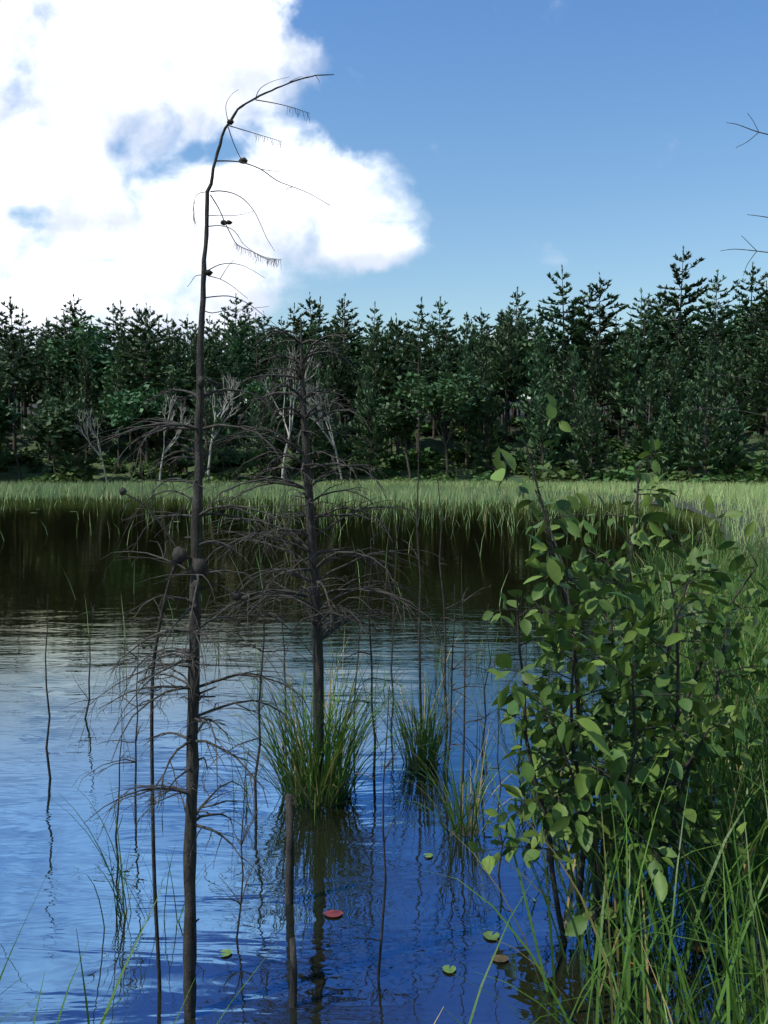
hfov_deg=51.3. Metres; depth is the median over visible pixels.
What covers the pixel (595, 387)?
pine
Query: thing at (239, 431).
bush
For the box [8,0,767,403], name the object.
sky
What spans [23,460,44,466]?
bush
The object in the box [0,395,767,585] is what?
ground
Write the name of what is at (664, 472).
bush
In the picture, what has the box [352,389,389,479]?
pine
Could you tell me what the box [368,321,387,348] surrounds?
white pine
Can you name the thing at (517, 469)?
bush
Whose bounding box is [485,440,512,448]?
bush
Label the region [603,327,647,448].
pine
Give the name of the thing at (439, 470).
bush
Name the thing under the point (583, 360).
pine
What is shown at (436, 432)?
bush
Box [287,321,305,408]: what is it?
white pine
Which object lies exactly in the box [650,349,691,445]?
pine
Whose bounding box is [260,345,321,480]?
dead tree
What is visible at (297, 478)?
bush
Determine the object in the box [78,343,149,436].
broadleaf
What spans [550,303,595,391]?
conifer tree
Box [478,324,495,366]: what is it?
pine
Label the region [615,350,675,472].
pine
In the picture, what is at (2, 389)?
pine
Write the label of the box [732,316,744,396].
pine
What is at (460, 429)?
bush
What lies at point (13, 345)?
conifer tree
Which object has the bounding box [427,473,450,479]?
bush
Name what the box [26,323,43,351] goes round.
white pine
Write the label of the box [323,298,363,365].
white pine
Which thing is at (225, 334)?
white pine
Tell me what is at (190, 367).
white pine
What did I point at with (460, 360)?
pine
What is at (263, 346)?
white pine
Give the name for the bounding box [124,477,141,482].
bush
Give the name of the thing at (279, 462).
pine
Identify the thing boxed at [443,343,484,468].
pine
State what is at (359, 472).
bush
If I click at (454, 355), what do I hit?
conifer tree
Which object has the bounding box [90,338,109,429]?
pine
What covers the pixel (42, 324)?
white pine
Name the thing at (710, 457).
pine
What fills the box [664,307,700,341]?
white pine
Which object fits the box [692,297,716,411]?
white pine
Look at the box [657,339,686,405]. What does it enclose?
pine
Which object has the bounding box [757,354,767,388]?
white pine
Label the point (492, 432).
pine
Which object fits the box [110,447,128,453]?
bush
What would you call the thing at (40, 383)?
pine
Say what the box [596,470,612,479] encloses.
bush
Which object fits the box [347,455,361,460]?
bush
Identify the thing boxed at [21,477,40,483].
bush
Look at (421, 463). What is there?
bush
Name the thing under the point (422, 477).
bush
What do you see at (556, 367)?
pine
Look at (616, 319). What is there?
white pine
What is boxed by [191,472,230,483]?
bush
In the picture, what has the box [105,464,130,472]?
bush
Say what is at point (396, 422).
broadleaf
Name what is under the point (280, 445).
pine
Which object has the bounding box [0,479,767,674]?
reed bed
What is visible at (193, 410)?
pine
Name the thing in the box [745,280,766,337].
white pine
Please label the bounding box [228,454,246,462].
bush
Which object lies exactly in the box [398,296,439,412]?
white pine
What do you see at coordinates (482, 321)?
white pine
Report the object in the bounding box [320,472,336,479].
bush
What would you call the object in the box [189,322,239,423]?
white pine
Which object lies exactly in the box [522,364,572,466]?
pine
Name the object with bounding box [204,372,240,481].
dead tree
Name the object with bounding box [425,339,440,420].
pine
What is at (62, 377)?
pine
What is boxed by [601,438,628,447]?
bush
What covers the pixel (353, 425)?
pine
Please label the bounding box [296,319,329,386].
pine
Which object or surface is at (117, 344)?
pine
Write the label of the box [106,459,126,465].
bush
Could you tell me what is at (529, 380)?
pine
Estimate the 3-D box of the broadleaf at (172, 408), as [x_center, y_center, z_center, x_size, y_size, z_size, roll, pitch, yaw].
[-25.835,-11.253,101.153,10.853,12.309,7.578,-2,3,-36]
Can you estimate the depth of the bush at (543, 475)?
81.63 m
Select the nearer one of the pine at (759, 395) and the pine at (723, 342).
the pine at (759, 395)
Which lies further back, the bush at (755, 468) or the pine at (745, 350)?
the pine at (745, 350)
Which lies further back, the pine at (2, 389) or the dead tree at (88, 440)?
the pine at (2, 389)
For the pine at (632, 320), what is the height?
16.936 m
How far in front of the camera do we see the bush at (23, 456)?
100.42 m
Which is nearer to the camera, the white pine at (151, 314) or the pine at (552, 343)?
the pine at (552, 343)
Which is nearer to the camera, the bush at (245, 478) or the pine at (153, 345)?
the bush at (245, 478)
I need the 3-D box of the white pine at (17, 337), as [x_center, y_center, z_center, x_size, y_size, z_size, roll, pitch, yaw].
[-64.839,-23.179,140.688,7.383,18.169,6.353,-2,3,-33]
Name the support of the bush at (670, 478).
on the ground
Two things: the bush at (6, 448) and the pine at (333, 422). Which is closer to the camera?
the pine at (333, 422)
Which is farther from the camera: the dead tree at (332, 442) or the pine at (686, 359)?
the pine at (686, 359)
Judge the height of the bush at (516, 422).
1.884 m
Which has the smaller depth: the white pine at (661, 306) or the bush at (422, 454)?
the bush at (422, 454)
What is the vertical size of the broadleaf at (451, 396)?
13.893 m
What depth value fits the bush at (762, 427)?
91.91 m
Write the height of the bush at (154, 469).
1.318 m
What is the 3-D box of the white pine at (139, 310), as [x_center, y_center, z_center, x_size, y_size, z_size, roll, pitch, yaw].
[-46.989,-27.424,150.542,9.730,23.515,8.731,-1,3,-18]
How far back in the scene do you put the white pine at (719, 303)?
107.39 m
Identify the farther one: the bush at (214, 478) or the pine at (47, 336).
the pine at (47, 336)
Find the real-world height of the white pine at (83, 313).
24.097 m
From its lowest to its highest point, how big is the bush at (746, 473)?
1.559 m
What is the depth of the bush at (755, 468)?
74.22 m
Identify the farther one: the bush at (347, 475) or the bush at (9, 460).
the bush at (9, 460)
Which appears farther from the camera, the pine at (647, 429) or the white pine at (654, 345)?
the white pine at (654, 345)
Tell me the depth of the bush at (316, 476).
91.79 m
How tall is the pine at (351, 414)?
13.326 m
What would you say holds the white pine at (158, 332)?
on the ground
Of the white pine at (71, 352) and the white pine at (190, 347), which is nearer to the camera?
the white pine at (71, 352)
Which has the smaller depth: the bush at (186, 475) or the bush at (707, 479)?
the bush at (707, 479)
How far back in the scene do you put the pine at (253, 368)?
126.29 m
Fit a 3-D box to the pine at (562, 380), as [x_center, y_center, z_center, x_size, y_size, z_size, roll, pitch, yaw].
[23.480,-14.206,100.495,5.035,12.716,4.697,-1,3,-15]
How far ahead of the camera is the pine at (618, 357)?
107.30 m
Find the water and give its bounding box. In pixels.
[0,492,767,1023]
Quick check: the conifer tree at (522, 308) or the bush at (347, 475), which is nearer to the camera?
the bush at (347, 475)
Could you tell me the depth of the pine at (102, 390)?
111.72 m
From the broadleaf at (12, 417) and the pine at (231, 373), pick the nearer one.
the broadleaf at (12, 417)
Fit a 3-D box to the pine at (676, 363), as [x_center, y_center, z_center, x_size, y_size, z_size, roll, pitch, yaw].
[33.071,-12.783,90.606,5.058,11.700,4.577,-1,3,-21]
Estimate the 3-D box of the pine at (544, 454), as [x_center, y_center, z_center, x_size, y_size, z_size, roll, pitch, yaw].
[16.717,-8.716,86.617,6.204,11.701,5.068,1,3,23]
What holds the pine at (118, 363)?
on the ground
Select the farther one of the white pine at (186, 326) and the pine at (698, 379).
the white pine at (186, 326)
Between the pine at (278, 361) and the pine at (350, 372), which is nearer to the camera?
the pine at (278, 361)
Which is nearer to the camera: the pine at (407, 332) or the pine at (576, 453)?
the pine at (576, 453)
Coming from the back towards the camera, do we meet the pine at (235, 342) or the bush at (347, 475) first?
the pine at (235, 342)
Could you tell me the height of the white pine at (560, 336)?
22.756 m
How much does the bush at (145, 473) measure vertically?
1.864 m
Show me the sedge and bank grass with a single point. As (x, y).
(334, 769)
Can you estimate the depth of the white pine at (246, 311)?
163.15 m
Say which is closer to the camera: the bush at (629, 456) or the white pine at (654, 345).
the bush at (629, 456)
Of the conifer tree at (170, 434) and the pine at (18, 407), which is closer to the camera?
the conifer tree at (170, 434)
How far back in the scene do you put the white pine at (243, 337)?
158.82 m
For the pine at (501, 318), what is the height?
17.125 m
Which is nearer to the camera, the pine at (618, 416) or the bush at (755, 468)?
the bush at (755, 468)
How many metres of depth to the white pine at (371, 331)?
113.52 m
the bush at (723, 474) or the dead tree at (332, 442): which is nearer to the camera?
the bush at (723, 474)
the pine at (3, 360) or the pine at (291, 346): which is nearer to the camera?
the pine at (291, 346)
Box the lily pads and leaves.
[16,508,706,972]
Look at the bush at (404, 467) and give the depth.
95.86 m
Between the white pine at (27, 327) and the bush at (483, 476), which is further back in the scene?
the white pine at (27, 327)
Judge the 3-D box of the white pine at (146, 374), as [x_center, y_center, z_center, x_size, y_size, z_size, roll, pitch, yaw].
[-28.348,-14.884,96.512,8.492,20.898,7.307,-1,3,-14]
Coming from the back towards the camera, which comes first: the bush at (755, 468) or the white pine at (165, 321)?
the white pine at (165, 321)
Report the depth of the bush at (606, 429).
105.16 m
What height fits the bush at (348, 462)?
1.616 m
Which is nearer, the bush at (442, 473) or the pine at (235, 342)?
the bush at (442, 473)
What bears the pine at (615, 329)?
on the ground
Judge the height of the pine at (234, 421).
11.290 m
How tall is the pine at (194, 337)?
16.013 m
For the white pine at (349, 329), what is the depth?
131.90 m
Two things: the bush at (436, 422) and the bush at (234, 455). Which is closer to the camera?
the bush at (234, 455)
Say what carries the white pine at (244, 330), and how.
on the ground
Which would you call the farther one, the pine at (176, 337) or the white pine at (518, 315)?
the white pine at (518, 315)
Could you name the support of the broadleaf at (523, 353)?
on the ground
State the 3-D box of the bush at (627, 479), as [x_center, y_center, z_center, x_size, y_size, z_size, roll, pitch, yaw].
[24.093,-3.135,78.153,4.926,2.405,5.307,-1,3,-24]
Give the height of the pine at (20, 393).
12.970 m
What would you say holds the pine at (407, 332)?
on the ground
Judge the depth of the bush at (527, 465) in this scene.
92.64 m
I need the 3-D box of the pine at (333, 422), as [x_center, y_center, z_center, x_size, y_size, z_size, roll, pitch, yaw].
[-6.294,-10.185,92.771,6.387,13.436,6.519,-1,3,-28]
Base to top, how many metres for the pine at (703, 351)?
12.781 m
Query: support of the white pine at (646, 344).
on the ground
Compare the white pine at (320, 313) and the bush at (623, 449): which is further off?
the white pine at (320, 313)
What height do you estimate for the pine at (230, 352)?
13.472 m
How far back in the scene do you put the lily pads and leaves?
2.69 m
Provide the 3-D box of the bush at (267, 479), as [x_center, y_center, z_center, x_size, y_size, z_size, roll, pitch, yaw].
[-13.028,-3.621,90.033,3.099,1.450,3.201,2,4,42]
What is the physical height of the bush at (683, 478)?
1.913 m
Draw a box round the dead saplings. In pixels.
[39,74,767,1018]
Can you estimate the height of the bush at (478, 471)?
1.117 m
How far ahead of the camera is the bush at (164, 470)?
93.37 m
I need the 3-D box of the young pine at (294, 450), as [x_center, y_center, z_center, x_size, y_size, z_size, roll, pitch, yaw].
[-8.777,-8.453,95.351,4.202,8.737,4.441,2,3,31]
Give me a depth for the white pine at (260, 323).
146.45 m
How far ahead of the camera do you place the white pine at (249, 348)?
141.85 m
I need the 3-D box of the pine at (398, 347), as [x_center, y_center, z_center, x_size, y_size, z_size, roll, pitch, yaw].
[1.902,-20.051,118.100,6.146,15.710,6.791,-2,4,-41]
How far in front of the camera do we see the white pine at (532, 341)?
151.49 m
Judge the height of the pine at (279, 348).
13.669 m
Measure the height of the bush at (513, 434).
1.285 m
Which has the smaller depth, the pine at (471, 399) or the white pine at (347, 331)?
the pine at (471, 399)
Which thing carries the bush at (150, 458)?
on the ground
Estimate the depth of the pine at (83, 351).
101.66 m
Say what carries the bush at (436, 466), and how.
on the ground
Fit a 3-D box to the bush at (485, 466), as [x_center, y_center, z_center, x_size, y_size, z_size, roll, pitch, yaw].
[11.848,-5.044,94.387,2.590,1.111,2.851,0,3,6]
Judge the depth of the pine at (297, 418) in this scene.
100.44 m
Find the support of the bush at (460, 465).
on the ground
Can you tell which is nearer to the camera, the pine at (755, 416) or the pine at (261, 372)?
the pine at (755, 416)
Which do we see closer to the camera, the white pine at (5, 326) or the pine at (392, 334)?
the pine at (392, 334)
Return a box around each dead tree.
[74,408,106,480]
[159,394,193,481]
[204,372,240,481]
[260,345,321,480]
[306,379,342,482]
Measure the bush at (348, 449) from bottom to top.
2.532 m
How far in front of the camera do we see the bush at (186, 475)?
91.87 m
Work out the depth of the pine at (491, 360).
107.12 m
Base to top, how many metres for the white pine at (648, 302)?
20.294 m
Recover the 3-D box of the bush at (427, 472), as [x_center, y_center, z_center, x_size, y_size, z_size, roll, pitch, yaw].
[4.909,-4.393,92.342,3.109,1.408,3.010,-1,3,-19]
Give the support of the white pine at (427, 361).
on the ground
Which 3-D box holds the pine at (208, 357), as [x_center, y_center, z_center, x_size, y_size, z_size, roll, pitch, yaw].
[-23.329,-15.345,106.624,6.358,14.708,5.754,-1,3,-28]
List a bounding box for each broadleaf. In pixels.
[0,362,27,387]
[0,397,26,480]
[11,393,104,477]
[39,313,111,436]
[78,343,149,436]
[81,354,187,452]
[99,381,177,479]
[150,377,194,463]
[153,373,235,472]
[239,376,296,417]
[372,362,502,476]
[372,398,427,479]
[489,336,550,407]
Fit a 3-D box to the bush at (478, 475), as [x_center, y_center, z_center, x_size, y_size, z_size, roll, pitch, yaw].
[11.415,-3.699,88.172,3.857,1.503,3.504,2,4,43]
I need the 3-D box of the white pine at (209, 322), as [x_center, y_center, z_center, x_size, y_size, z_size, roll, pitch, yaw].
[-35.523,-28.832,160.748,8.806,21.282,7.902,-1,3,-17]
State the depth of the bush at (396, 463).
96.97 m
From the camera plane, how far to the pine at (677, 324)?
108.91 m
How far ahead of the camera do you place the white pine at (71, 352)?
104.00 m
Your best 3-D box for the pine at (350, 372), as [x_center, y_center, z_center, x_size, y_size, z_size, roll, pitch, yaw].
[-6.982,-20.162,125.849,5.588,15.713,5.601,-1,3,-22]
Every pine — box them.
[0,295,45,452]
[0,310,9,357]
[0,325,14,406]
[0,335,15,432]
[0,366,10,405]
[0,366,12,403]
[0,376,10,404]
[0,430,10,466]
[1,343,34,431]
[4,334,38,436]
[5,332,35,428]
[7,348,43,437]
[8,308,35,428]
[21,349,60,440]
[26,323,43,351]
[27,317,50,360]
[29,382,56,461]
[31,330,62,409]
[31,343,42,424]
[32,310,91,450]
[34,318,63,394]
[39,353,74,407]
[40,294,98,362]
[44,390,110,472]
[45,329,63,390]
[48,391,87,467]
[49,300,78,342]
[60,329,106,458]
[72,306,91,339]
[72,358,103,458]
[83,345,104,428]
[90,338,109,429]
[92,328,112,427]
[93,349,152,472]
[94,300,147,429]
[94,387,128,451]
[95,303,132,430]
[106,338,118,392]
[106,342,138,461]
[114,303,184,468]
[114,325,138,426]
[117,304,149,352]
[131,336,147,385]
[133,307,168,360]
[137,320,180,439]
[140,329,162,363]
[144,313,181,359]
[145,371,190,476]
[159,319,194,381]
[167,314,205,420]
[175,328,237,425]
[176,326,197,385]
[178,363,235,474]
[181,332,193,423]
[184,387,230,468]
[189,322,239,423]
[193,341,224,431]
[196,315,218,341]
[204,307,253,422]
[211,293,263,365]
[212,343,246,409]
[215,319,254,388]
[215,364,245,447]
[220,362,250,441]
[222,314,251,415]
[227,304,263,343]
[227,373,283,473]
[237,317,265,413]
[238,312,272,416]
[240,356,255,418]
[242,358,301,478]
[245,311,277,362]
[247,391,281,472]
[248,330,270,385]
[253,340,277,379]
[258,350,297,423]
[265,341,292,385]
[266,316,290,354]
[269,302,313,405]
[269,329,285,363]
[276,338,321,447]
[278,326,298,356]
[282,292,334,380]
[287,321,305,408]
[287,413,329,462]
[288,367,323,443]
[289,386,344,481]
[294,322,321,354]
[296,296,336,372]
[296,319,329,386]
[299,317,359,440]
[305,353,332,401]
[308,369,342,446]
[310,368,354,478]
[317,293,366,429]
[322,313,360,423]
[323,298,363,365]
[331,351,359,430]
[332,336,354,419]
[337,312,371,423]
[340,345,382,427]
[346,365,392,476]
[349,302,394,393]
[351,323,398,439]
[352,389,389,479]
[365,317,414,452]
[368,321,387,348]
[372,312,423,455]
[385,316,444,459]
[388,354,423,449]
[389,326,405,404]
[394,320,426,429]
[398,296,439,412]
[415,316,453,437]
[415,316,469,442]
[419,297,465,418]
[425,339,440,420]
[430,348,463,455]
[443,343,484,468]
[448,312,478,371]
[450,342,464,417]
[455,359,475,439]
[455,380,510,470]
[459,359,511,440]
[464,307,495,354]
[465,326,498,390]
[467,325,483,421]
[469,354,504,449]
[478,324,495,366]
[480,309,516,429]
[484,306,533,434]
[484,312,532,442]
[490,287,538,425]
[492,311,506,420]
[497,383,519,403]
[498,305,531,402]
[505,378,567,472]
[511,333,559,459]
[512,315,541,418]
[517,316,544,417]
[519,344,538,396]
[519,358,567,444]
[521,317,560,371]
[522,312,546,411]
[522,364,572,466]
[534,264,596,406]
[537,312,567,378]
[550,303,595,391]
[552,345,601,463]
[552,352,562,399]
[556,349,582,440]
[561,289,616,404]
[563,374,605,427]
[564,336,621,447]
[565,388,607,480]
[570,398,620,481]
[572,272,629,429]
[575,333,598,395]
[593,338,642,436]
[595,331,616,422]
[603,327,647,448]
[606,288,677,436]
[606,313,626,360]
[607,326,637,418]
[609,303,668,448]
[611,329,661,443]
[612,327,621,420]
[614,318,642,412]
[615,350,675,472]
[631,294,664,420]
[632,291,678,394]
[643,400,680,481]
[645,246,715,407]
[646,321,674,398]
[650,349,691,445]
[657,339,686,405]
[663,347,693,449]
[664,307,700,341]
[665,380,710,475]
[666,311,704,371]
[666,315,707,406]
[669,364,737,477]
[682,269,752,425]
[688,335,728,429]
[692,294,740,391]
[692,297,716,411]
[694,330,727,407]
[697,336,722,412]
[700,316,737,403]
[700,338,749,450]
[703,320,734,392]
[707,392,749,474]
[709,262,767,416]
[713,336,764,466]
[728,298,744,331]
[732,315,757,416]
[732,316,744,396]
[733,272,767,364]
[736,306,763,369]
[738,333,765,435]
[742,332,767,456]
[744,309,767,447]
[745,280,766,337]
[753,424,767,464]
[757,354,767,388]
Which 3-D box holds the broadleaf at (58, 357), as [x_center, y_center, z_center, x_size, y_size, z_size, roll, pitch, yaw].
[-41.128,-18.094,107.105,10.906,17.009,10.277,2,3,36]
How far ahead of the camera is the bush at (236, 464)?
98.12 m
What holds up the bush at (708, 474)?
on the ground
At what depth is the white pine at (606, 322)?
104.91 m
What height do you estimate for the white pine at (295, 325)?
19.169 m
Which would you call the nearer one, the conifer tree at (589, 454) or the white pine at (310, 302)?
the conifer tree at (589, 454)
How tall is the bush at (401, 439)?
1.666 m
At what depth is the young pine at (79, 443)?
90.14 m
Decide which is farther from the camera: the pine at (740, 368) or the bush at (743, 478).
the pine at (740, 368)
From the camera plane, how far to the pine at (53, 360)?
126.68 m
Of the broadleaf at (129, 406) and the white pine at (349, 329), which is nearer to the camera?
the broadleaf at (129, 406)
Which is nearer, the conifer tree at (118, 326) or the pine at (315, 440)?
the pine at (315, 440)
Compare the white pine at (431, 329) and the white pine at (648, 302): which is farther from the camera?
the white pine at (648, 302)
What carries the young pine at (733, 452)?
on the ground
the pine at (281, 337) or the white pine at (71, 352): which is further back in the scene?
the pine at (281, 337)
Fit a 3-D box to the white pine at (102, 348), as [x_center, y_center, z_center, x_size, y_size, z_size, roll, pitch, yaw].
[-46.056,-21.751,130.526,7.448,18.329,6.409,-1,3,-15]
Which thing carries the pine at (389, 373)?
on the ground
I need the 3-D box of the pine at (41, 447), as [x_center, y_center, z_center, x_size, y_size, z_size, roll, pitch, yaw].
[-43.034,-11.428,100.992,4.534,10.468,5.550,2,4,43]
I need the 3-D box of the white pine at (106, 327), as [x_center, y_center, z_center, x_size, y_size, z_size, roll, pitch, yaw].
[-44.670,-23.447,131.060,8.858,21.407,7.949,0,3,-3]
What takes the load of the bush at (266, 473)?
on the ground
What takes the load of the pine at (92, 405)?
on the ground
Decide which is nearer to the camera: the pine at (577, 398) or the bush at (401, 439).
the pine at (577, 398)
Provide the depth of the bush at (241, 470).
96.00 m
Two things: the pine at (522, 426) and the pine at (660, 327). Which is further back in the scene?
the pine at (660, 327)
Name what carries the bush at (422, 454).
on the ground
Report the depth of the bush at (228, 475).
91.49 m
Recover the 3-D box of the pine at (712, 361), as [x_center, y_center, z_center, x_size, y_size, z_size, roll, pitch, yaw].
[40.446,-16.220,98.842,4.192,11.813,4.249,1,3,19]
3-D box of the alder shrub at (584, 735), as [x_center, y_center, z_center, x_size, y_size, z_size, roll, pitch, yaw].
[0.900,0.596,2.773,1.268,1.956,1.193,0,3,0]
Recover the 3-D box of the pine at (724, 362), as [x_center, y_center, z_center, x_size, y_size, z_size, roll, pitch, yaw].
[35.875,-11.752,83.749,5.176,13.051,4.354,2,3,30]
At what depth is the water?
3.94 m
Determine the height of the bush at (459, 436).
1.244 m
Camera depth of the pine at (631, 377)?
91.41 m
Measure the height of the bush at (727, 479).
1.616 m
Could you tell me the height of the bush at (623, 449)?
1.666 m
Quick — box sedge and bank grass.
[0,501,767,1023]
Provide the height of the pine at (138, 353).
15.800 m
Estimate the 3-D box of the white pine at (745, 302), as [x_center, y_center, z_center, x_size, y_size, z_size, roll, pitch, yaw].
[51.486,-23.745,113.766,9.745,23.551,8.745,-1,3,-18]
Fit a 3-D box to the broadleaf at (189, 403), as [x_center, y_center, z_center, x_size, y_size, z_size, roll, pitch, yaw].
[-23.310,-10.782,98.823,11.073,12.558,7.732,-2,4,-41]
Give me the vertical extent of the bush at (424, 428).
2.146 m
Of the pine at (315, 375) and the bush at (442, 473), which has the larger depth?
the pine at (315, 375)
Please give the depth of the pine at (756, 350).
84.82 m
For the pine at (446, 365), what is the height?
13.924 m
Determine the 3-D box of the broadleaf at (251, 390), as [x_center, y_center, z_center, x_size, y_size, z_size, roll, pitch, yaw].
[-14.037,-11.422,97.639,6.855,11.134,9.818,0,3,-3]
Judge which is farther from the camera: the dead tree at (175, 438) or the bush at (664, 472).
the dead tree at (175, 438)
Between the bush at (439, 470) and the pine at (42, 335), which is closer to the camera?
the bush at (439, 470)
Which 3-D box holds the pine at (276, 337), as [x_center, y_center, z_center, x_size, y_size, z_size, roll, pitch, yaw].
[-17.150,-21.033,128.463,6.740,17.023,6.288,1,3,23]
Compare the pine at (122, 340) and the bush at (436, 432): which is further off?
the pine at (122, 340)
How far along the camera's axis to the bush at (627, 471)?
77.59 m
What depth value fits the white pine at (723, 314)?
94.79 m
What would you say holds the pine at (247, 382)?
on the ground
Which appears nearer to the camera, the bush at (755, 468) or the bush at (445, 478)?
the bush at (755, 468)
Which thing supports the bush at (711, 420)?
on the ground
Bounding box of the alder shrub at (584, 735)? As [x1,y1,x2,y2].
[468,394,767,960]
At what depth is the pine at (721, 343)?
105.50 m
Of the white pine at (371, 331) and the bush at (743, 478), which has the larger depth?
the white pine at (371, 331)
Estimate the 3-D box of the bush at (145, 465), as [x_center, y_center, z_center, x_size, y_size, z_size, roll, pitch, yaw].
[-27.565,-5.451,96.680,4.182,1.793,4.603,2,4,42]
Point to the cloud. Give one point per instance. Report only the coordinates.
(93, 79)
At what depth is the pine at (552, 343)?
120.18 m
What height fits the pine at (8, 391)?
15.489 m
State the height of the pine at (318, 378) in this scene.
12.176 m
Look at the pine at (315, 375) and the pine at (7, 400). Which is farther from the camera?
the pine at (7, 400)
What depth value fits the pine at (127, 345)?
101.57 m
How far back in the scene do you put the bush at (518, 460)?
96.96 m
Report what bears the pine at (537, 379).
on the ground
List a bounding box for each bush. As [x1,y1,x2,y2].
[0,445,10,451]
[4,447,43,464]
[4,452,28,462]
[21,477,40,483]
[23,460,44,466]
[26,467,41,471]
[37,474,62,484]
[42,467,96,483]
[44,464,65,471]
[97,455,114,463]
[104,461,125,467]
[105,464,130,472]
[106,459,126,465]
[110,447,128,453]
[124,468,156,478]
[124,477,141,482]
[127,456,159,469]
[133,430,166,445]
[137,460,168,471]
[144,468,169,477]
[146,466,168,474]
[156,474,173,481]
[170,471,193,479]
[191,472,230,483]
[210,467,220,471]
[213,457,234,466]
[216,470,243,481]
[223,425,258,438]
[224,456,249,465]
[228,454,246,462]
[236,467,248,471]
[236,474,256,480]
[249,464,288,476]
[257,474,278,481]
[289,475,303,481]
[297,472,319,478]
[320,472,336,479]
[329,437,360,451]
[332,470,358,478]
[339,458,367,467]
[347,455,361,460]
[349,467,366,474]
[375,468,399,477]
[382,455,404,464]
[385,457,404,466]
[391,475,413,483]
[392,436,412,443]
[396,459,423,469]
[399,447,443,463]
[400,450,428,459]
[406,460,427,469]
[412,475,436,483]
[413,422,439,435]
[413,468,435,477]
[421,419,453,432]
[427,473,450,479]
[431,462,453,468]
[433,470,453,478]
[434,469,455,476]
[434,474,459,485]
[435,425,453,434]
[438,444,483,461]
[447,424,473,435]
[451,430,464,438]
[457,463,468,467]
[466,473,493,482]
[468,474,498,485]
[472,468,485,473]
[475,465,493,472]
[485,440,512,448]
[503,431,522,439]
[504,415,528,425]
[508,464,525,473]
[515,455,528,462]
[519,459,557,471]
[522,461,585,484]
[589,465,646,483]
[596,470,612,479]
[601,424,622,432]
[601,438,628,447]
[605,468,650,483]
[609,448,642,462]
[611,458,637,468]
[612,446,639,455]
[620,460,638,468]
[650,470,674,476]
[661,470,698,480]
[672,471,702,481]
[683,478,708,483]
[686,472,723,484]
[700,414,735,427]
[703,472,736,483]
[709,464,734,475]
[710,475,728,483]
[723,451,767,478]
[730,471,767,483]
[731,474,757,484]
[747,420,764,432]
[747,476,767,484]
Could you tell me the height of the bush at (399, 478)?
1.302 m
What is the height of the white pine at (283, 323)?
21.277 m
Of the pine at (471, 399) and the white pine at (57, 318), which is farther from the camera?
the white pine at (57, 318)
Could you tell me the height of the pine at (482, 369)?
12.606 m
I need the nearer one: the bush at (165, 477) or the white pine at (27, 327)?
the bush at (165, 477)
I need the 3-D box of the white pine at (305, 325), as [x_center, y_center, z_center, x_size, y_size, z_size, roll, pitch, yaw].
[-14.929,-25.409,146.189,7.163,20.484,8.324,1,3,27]
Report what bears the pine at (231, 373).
on the ground
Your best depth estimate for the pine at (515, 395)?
118.73 m
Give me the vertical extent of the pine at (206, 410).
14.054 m
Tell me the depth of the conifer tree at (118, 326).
127.39 m
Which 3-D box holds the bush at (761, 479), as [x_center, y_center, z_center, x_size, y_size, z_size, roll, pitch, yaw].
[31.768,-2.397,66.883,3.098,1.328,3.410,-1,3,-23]
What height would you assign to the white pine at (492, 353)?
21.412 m
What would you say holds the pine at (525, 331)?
on the ground
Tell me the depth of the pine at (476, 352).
114.38 m
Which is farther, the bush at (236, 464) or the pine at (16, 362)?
the pine at (16, 362)
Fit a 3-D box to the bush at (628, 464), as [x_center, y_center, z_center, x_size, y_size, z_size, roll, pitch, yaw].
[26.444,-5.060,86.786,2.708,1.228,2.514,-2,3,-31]
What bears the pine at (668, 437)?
on the ground
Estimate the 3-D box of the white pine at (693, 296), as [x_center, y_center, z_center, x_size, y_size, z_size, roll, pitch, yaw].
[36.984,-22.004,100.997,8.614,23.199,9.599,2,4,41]
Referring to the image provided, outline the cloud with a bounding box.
[0,0,528,352]
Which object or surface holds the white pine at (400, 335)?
on the ground
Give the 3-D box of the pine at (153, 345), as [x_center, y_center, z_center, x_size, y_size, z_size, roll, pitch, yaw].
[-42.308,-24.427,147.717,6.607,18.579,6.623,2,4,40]
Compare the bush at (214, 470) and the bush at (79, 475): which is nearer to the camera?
the bush at (79, 475)
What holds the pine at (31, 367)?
on the ground
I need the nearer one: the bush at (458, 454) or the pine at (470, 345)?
the bush at (458, 454)
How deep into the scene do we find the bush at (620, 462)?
86.28 m
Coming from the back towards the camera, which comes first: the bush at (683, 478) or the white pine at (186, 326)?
the white pine at (186, 326)
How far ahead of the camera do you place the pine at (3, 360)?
118.39 m
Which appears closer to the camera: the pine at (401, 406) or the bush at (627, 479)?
the bush at (627, 479)
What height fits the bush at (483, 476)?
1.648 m
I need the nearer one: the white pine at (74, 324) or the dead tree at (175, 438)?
the dead tree at (175, 438)
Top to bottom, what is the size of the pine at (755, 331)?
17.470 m
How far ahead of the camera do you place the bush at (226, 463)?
97.90 m
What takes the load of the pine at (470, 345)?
on the ground
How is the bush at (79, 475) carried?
on the ground

